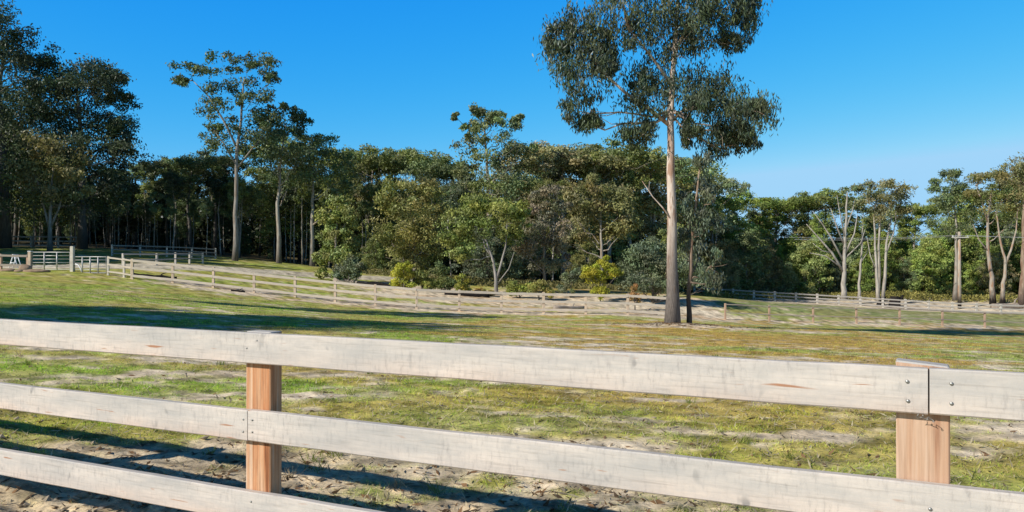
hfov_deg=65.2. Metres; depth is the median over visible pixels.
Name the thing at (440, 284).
shrub
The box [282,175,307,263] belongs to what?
gum tree
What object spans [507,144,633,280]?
gum tree
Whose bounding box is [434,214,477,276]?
shrub
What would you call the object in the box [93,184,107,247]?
gum tree
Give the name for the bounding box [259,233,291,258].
shrub
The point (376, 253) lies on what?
shrub
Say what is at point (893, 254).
shrub
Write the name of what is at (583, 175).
gum tree
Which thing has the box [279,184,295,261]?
gum tree
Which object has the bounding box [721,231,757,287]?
shrub
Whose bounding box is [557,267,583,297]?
shrub
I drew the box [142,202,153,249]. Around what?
gum tree
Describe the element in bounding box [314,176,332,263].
gum tree
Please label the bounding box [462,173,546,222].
gum tree
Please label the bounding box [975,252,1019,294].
shrub
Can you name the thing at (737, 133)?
gum tree
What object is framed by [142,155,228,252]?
gum tree
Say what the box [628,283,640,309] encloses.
shrub
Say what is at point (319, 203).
gum tree
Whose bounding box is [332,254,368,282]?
shrub
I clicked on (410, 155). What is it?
gum tree
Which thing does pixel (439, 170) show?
gum tree
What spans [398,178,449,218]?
gum tree
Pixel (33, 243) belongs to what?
gum tree
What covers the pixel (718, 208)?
gum tree
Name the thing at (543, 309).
paddock fence
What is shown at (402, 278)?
shrub
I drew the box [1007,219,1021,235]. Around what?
gum tree
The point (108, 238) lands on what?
gum tree
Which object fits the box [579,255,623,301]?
shrub
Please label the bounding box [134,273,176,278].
fallen log
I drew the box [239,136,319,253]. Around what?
gum tree
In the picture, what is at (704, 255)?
gum tree
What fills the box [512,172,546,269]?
gum tree
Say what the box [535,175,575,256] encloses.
gum tree
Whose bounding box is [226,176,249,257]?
gum tree
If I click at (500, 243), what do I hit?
shrub
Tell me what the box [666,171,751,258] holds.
gum tree
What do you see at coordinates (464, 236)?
gum tree
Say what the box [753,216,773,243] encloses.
gum tree
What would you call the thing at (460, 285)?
shrub
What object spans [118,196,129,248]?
gum tree
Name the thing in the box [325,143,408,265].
gum tree
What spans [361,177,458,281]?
gum tree
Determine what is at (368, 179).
gum tree
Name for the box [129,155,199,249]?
gum tree
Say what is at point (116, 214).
gum tree
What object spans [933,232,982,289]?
shrub
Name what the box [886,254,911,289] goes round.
shrub
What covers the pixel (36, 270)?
earth mound
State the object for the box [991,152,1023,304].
gum tree
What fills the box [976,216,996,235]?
gum tree
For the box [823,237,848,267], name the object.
shrub
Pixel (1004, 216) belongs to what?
gum tree
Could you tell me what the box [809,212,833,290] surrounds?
gum tree
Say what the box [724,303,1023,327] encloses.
paddock fence
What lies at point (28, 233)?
shrub
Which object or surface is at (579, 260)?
shrub
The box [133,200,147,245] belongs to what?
gum tree
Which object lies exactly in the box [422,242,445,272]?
shrub
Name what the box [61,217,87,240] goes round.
shrub
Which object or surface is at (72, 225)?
gum tree
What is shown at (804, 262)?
shrub
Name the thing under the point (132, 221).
gum tree
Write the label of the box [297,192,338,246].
gum tree
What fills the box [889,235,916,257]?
gum tree
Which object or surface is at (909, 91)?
sky
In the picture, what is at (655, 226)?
gum tree
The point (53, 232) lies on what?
shrub
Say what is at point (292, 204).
gum tree
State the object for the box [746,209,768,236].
gum tree
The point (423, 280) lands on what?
shrub
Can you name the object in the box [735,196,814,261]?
gum tree
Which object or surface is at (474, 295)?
fallen log
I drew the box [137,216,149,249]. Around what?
gum tree
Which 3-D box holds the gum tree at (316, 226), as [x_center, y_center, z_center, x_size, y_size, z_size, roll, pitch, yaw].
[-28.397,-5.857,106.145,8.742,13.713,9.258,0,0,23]
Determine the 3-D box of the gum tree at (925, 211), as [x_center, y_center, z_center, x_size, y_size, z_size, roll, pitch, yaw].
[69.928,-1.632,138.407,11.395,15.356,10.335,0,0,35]
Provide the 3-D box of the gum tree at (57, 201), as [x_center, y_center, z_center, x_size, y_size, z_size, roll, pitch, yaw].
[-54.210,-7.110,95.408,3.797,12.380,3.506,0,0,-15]
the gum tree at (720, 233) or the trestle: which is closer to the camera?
the trestle
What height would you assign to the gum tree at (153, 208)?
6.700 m
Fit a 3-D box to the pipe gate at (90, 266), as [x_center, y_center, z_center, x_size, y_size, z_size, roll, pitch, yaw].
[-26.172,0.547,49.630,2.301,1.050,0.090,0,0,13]
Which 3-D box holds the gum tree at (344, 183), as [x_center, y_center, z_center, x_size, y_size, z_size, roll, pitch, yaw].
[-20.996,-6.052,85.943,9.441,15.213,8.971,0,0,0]
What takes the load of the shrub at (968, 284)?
on the ground at (742, 316)
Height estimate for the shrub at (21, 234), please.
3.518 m
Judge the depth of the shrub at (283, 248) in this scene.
101.58 m
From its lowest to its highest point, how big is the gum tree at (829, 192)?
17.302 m
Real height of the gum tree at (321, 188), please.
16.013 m
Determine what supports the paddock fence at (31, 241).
on the ground at (742, 316)
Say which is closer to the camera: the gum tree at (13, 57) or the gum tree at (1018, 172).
the gum tree at (13, 57)
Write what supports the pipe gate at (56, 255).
attached to the gate post at (30, 258)
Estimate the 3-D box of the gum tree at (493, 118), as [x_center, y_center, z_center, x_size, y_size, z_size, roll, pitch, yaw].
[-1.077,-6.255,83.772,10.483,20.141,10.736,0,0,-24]
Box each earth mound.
[19,264,31,269]
[23,269,50,272]
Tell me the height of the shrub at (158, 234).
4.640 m
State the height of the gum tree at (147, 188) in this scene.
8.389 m
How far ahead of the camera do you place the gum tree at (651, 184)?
95.77 m
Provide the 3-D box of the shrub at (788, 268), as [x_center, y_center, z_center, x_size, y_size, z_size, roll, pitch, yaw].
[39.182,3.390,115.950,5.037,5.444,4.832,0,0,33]
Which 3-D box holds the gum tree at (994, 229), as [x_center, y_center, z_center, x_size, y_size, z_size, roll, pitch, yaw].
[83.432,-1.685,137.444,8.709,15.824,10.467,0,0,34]
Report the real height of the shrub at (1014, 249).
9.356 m
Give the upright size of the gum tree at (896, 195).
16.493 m
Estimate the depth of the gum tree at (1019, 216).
125.98 m
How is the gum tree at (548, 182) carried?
on the ground at (742, 316)
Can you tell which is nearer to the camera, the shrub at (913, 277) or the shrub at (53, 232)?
the shrub at (53, 232)
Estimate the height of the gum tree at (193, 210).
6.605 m
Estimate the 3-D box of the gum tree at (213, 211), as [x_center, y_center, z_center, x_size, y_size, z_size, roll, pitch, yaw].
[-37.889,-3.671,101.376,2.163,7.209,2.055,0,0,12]
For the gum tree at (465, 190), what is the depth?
83.93 m
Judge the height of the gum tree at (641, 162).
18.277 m
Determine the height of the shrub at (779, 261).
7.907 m
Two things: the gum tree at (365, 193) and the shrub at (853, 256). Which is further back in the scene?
the shrub at (853, 256)
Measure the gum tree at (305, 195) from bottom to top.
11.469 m
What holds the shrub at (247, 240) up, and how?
on the ground at (742, 316)
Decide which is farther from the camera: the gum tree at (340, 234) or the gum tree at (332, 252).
the gum tree at (340, 234)
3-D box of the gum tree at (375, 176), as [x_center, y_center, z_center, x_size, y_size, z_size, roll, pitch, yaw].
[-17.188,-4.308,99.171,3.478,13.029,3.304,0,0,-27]
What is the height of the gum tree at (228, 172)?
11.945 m
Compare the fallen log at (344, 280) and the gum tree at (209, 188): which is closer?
the fallen log at (344, 280)
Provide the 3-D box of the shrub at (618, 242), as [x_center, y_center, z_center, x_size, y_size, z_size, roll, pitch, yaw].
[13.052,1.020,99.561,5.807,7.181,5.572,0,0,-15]
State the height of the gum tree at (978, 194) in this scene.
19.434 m
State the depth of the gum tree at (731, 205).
120.33 m
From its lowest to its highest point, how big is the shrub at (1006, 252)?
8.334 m
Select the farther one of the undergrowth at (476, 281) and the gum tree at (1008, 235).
the gum tree at (1008, 235)
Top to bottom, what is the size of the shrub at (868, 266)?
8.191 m
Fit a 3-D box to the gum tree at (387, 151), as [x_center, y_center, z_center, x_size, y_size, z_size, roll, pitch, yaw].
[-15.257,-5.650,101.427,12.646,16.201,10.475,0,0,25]
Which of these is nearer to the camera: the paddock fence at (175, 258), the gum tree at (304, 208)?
the paddock fence at (175, 258)
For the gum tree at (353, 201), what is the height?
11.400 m
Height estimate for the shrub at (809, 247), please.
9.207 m
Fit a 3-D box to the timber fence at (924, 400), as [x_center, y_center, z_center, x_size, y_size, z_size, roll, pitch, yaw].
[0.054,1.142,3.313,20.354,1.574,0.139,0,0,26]
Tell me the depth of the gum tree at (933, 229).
146.88 m
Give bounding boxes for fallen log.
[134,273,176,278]
[333,277,367,282]
[357,281,405,286]
[444,289,489,297]
[553,304,584,308]
[990,298,1023,308]
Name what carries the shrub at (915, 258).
on the ground at (742, 316)
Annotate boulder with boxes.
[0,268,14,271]
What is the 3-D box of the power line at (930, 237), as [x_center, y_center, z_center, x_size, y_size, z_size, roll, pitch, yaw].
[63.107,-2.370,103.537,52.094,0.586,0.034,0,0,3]
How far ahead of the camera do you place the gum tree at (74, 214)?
99.12 m
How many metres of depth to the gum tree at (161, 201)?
99.40 m
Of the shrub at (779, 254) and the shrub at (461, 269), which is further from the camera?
the shrub at (779, 254)
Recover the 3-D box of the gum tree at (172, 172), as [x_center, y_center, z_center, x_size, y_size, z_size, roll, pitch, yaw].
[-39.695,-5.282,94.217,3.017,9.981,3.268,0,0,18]
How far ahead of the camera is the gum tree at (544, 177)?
96.81 m
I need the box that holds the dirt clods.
[0,414,844,511]
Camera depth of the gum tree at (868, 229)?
141.23 m
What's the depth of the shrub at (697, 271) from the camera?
113.12 m
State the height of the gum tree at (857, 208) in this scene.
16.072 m
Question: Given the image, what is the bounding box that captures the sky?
[0,0,1023,245]
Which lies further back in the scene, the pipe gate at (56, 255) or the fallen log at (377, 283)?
the fallen log at (377, 283)
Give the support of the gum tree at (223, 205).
on the ground at (742, 316)
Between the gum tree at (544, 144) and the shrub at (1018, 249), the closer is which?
the gum tree at (544, 144)
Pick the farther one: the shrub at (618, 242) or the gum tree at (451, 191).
the shrub at (618, 242)
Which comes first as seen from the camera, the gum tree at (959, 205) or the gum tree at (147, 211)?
the gum tree at (147, 211)
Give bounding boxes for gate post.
[27,251,32,266]
[70,246,74,271]
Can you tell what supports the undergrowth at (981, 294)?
on the ground at (742, 316)
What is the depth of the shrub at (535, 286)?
57.07 m
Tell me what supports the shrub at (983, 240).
on the ground at (742, 316)
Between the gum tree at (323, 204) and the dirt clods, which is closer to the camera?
the dirt clods
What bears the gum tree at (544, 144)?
on the ground at (742, 316)
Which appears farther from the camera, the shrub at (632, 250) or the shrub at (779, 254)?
the shrub at (779, 254)
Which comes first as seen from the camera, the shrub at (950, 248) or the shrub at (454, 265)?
the shrub at (454, 265)
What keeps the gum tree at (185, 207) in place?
on the ground at (742, 316)
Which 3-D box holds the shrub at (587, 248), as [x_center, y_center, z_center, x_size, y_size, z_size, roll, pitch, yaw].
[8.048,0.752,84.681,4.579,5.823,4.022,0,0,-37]
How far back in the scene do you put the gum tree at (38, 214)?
92.15 m
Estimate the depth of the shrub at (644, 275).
57.58 m
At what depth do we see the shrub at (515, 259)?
80.80 m
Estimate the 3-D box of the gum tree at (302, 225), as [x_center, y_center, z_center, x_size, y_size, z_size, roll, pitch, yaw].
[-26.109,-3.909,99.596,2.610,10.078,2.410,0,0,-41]
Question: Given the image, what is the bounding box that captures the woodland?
[9,179,998,284]
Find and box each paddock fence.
[0,254,27,268]
[12,236,76,247]
[107,256,130,277]
[111,244,215,258]
[122,252,203,264]
[131,259,665,314]
[693,286,1023,313]
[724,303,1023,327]
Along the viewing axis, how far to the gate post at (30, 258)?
50.10 m
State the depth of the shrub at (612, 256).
96.91 m
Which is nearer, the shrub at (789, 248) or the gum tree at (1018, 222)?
the shrub at (789, 248)
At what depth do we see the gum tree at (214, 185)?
91.46 m
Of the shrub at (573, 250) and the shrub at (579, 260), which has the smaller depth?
the shrub at (579, 260)
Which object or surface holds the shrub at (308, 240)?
on the ground at (742, 316)
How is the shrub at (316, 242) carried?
on the ground at (742, 316)
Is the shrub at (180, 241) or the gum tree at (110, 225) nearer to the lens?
the gum tree at (110, 225)
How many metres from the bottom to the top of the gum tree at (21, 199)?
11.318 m
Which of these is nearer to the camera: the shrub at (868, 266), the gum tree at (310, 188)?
the gum tree at (310, 188)
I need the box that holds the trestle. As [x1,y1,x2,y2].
[8,254,20,267]
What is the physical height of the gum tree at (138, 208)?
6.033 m
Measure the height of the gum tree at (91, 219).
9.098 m
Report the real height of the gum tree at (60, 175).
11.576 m
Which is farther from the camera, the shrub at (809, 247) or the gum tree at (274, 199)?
the shrub at (809, 247)
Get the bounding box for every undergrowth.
[332,264,703,295]
[703,288,1018,302]
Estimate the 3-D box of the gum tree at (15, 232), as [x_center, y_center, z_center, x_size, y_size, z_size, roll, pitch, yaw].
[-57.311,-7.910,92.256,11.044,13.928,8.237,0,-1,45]
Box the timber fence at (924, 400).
[0,319,1023,511]
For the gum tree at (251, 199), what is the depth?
93.09 m
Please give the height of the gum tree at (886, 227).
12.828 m
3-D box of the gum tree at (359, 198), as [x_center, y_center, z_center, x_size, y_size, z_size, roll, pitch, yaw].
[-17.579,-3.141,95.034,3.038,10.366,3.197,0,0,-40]
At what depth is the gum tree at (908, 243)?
145.67 m
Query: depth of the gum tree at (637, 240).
110.80 m
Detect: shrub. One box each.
[12,218,26,239]
[23,213,45,239]
[36,219,69,242]
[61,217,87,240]
[147,217,177,249]
[171,224,195,250]
[228,223,255,256]
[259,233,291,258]
[266,230,289,258]
[295,232,319,261]
[305,232,325,259]
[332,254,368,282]
[350,209,400,259]
[360,234,389,271]
[361,231,390,264]
[362,228,397,268]
[389,207,445,271]
[389,260,417,287]
[413,269,434,288]
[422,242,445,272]
[428,259,455,289]
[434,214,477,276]
[451,258,476,275]
[454,273,471,290]
[461,225,519,279]
[472,287,495,295]
[477,219,521,278]
[488,235,524,279]
[496,244,528,279]
[501,279,531,297]
[507,229,545,279]
[526,279,554,299]
[537,222,587,280]
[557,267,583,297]
[565,253,588,284]
[567,230,604,268]
[569,238,609,284]
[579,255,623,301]
[605,239,625,279]
[611,243,624,284]
[613,250,639,285]
[614,236,714,302]
[614,243,649,267]
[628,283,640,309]
[649,221,696,287]
[678,249,707,291]
[704,238,752,288]
[712,258,741,291]
[720,226,776,291]
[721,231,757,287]
[740,261,774,292]
[750,245,786,292]
[767,246,786,280]
[771,234,816,281]
[771,261,800,294]
[784,236,835,293]
[791,253,817,295]
[806,237,838,290]
[822,260,850,294]
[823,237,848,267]
[831,236,871,288]
[833,236,860,283]
[839,258,871,291]
[851,244,895,292]
[863,231,907,289]
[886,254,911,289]
[888,256,918,291]
[902,245,933,291]
[903,237,954,293]
[905,229,965,292]
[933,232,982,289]
[953,231,996,287]
[961,261,979,294]
[968,247,1002,289]
[972,244,1020,293]
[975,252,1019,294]
[982,239,1020,291]
[997,231,1020,290]
[1007,238,1021,283]
[1009,236,1021,288]
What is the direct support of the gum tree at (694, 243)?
on the ground at (742, 316)
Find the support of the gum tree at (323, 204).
on the ground at (742, 316)
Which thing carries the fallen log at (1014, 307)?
on the ground at (742, 316)
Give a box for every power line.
[794,235,992,237]
[794,235,1022,239]
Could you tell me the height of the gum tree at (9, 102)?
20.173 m
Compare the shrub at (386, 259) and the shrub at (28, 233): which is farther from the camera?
the shrub at (28, 233)
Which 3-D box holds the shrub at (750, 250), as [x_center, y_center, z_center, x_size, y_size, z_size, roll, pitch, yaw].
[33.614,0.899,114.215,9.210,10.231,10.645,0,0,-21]
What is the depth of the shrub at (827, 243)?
123.22 m
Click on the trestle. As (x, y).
(15, 261)
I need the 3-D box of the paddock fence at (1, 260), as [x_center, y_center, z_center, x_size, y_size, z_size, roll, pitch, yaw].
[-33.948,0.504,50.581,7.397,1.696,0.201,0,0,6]
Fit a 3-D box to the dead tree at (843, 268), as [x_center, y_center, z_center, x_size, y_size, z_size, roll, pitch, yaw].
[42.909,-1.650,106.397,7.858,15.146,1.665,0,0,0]
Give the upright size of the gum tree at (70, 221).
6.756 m
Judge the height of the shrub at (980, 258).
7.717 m
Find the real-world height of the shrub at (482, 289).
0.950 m
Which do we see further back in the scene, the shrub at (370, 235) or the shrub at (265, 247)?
the shrub at (265, 247)
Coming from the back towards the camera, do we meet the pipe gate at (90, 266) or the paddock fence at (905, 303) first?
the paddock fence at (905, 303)
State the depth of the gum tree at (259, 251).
118.89 m
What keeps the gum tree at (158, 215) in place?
on the ground at (742, 316)
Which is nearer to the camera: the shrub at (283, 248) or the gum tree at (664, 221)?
the shrub at (283, 248)
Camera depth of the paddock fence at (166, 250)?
77.38 m
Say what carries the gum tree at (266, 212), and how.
on the ground at (742, 316)
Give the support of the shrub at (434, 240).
on the ground at (742, 316)
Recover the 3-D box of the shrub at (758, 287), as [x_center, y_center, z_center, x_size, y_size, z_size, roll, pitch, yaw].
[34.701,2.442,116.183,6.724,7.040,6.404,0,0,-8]
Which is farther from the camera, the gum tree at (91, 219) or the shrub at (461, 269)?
the gum tree at (91, 219)
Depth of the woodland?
123.50 m
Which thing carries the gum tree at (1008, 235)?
on the ground at (742, 316)
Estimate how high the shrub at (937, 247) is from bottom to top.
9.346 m
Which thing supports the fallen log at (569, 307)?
on the ground at (742, 316)
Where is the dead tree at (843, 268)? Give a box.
[806,187,864,300]
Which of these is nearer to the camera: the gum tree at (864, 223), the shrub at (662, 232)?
the shrub at (662, 232)
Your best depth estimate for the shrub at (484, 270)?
79.77 m
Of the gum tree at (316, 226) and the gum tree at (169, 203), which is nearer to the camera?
the gum tree at (169, 203)
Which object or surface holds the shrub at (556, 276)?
on the ground at (742, 316)
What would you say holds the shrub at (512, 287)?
on the ground at (742, 316)
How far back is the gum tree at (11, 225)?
98.53 m
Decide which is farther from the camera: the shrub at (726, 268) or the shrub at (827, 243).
the shrub at (827, 243)
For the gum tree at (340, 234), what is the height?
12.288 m
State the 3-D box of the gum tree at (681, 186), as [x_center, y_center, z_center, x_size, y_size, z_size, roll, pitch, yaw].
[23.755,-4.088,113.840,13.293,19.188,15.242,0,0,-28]
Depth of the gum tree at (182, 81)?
79.91 m
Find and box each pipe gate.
[32,252,69,269]
[74,256,106,272]
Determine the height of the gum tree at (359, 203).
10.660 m
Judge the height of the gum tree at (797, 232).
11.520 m
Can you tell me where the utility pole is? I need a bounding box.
[952,232,968,308]
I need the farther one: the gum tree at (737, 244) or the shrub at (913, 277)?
the shrub at (913, 277)
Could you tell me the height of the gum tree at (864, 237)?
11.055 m
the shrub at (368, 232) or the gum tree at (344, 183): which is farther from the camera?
the shrub at (368, 232)
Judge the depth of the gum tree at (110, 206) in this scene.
94.08 m
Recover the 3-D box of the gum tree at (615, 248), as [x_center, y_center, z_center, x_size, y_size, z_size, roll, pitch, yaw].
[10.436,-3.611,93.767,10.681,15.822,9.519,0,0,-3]
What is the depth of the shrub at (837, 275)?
120.00 m
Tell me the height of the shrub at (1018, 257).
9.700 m
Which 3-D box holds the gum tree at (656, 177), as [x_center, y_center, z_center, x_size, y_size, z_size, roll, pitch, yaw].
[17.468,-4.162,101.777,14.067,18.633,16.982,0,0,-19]
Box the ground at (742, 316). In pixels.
[0,242,1023,511]
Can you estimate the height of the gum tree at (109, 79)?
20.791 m
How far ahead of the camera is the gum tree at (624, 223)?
69.89 m
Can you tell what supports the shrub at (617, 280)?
on the ground at (742, 316)
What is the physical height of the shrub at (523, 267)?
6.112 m
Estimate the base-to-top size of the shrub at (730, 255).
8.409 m
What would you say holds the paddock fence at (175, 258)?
on the ground at (742, 316)
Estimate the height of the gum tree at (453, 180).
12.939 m
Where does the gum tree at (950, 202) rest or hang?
on the ground at (742, 316)
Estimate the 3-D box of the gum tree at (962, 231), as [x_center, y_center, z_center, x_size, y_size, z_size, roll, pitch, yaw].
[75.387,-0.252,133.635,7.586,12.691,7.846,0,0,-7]
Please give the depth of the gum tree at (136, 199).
100.12 m
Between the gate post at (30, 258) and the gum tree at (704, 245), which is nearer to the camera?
the gate post at (30, 258)
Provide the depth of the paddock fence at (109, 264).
48.97 m
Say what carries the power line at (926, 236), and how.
attached to the utility pole
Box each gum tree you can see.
[0,0,91,247]
[0,126,95,251]
[1,86,29,123]
[5,130,32,243]
[6,152,21,243]
[9,183,57,244]
[10,53,158,248]
[11,182,12,242]
[18,140,46,246]
[32,156,41,244]
[41,173,94,244]
[46,150,71,244]
[57,161,69,235]
[58,178,92,244]
[65,188,77,245]
[70,154,75,244]
[76,195,103,243]
[85,177,96,245]
[93,181,133,246]
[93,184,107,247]
[100,164,167,248]
[103,197,117,247]
[108,188,119,243]
[108,199,121,248]
[109,176,148,248]
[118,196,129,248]
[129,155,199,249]
[133,198,145,249]
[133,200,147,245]
[135,181,155,249]
[137,180,169,249]
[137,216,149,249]
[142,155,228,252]
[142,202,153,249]
[146,192,164,249]
[152,207,162,249]
[157,173,186,251]
[158,169,186,249]
[161,183,205,249]
[163,197,178,251]
[165,48,289,260]
[168,187,203,252]
[170,150,253,254]
[186,197,200,243]
[196,197,215,255]
[202,169,214,251]
[205,197,232,254]
[207,199,219,218]
[208,176,232,255]
[215,184,268,257]
[215,199,233,254]
[217,170,233,223]
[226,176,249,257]
[237,169,310,259]
[237,184,273,255]
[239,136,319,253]
[240,102,324,263]
[263,182,282,259]
[268,132,362,266]
[271,168,322,261]
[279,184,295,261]
[281,182,301,262]
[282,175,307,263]
[293,165,310,264]
[294,187,311,263]
[295,205,309,262]
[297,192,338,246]
[299,191,314,264]
[308,147,377,201]
[311,178,339,266]
[311,193,363,279]
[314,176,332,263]
[322,198,335,267]
[323,198,361,247]
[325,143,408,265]
[329,177,358,226]
[334,165,367,234]
[351,184,376,262]
[351,187,373,253]
[352,146,436,222]
[357,184,384,264]
[358,170,386,186]
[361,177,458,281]
[362,177,380,228]
[382,147,467,256]
[395,151,481,265]
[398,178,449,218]
[432,191,532,294]
[433,181,463,276]
[439,173,483,254]
[449,102,546,278]
[455,186,470,271]
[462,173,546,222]
[494,140,583,280]
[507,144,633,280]
[510,184,576,291]
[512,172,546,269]
[532,0,783,322]
[532,177,570,279]
[535,142,630,261]
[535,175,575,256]
[537,172,563,280]
[557,169,643,262]
[560,173,643,285]
[575,155,695,246]
[577,136,677,284]
[577,154,601,261]
[595,212,661,255]
[613,152,728,235]
[633,186,682,239]
[644,215,686,250]
[648,166,725,288]
[662,198,713,290]
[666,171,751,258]
[677,150,726,322]
[695,229,708,289]
[697,227,720,287]
[701,210,742,267]
[702,189,774,236]
[707,198,727,267]
[733,234,744,259]
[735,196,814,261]
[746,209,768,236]
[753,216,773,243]
[760,191,845,239]
[764,234,775,249]
[768,228,799,250]
[776,187,867,241]
[789,221,809,242]
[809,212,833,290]
[840,209,863,282]
[842,182,887,299]
[849,178,918,301]
[849,225,868,248]
[860,213,891,241]
[865,214,886,239]
[878,219,894,236]
[886,203,943,248]
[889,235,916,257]
[893,233,917,257]
[924,168,990,300]
[925,217,949,250]
[926,189,1000,237]
[943,218,978,239]
[954,162,1022,303]
[976,202,1021,246]
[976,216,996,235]
[986,183,1022,303]
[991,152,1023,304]
[995,174,1022,222]
[996,215,1021,292]
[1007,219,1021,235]
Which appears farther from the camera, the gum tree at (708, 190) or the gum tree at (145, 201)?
the gum tree at (145, 201)
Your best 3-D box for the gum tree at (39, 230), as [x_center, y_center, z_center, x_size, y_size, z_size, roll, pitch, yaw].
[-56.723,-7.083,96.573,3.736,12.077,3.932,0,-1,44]
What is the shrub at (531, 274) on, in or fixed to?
on the ground at (742, 316)
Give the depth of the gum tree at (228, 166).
100.09 m
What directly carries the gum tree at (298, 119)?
on the ground at (742, 316)
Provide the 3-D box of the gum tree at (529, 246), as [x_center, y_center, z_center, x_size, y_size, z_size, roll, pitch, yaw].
[2.512,-1.313,63.644,5.414,9.167,4.202,0,0,0]
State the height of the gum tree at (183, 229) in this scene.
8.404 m
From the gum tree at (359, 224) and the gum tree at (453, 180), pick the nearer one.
the gum tree at (453, 180)
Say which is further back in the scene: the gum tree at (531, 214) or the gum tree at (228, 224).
the gum tree at (531, 214)
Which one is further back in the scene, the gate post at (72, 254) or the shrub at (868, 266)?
the shrub at (868, 266)
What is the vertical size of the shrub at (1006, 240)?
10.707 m
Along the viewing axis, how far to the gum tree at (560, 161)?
89.66 m
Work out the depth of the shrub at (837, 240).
129.66 m
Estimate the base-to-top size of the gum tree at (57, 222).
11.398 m
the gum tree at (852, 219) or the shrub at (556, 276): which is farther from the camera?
the gum tree at (852, 219)
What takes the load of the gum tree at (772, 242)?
on the ground at (742, 316)
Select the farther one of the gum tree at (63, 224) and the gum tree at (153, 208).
the gum tree at (63, 224)
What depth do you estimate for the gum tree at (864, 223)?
152.16 m
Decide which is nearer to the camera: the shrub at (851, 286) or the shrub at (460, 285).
the shrub at (460, 285)
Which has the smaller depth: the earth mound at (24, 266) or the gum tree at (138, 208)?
the earth mound at (24, 266)
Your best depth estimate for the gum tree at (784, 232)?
135.08 m
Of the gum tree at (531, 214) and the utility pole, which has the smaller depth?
the utility pole
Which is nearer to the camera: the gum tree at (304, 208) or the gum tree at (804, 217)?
the gum tree at (304, 208)
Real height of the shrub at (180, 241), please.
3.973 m
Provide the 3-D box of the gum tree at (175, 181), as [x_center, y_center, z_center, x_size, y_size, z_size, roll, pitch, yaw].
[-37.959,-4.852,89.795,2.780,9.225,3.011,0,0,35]
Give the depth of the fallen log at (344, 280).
60.34 m
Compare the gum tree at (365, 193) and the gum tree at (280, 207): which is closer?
the gum tree at (365, 193)
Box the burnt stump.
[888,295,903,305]
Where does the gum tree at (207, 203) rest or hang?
on the ground at (742, 316)

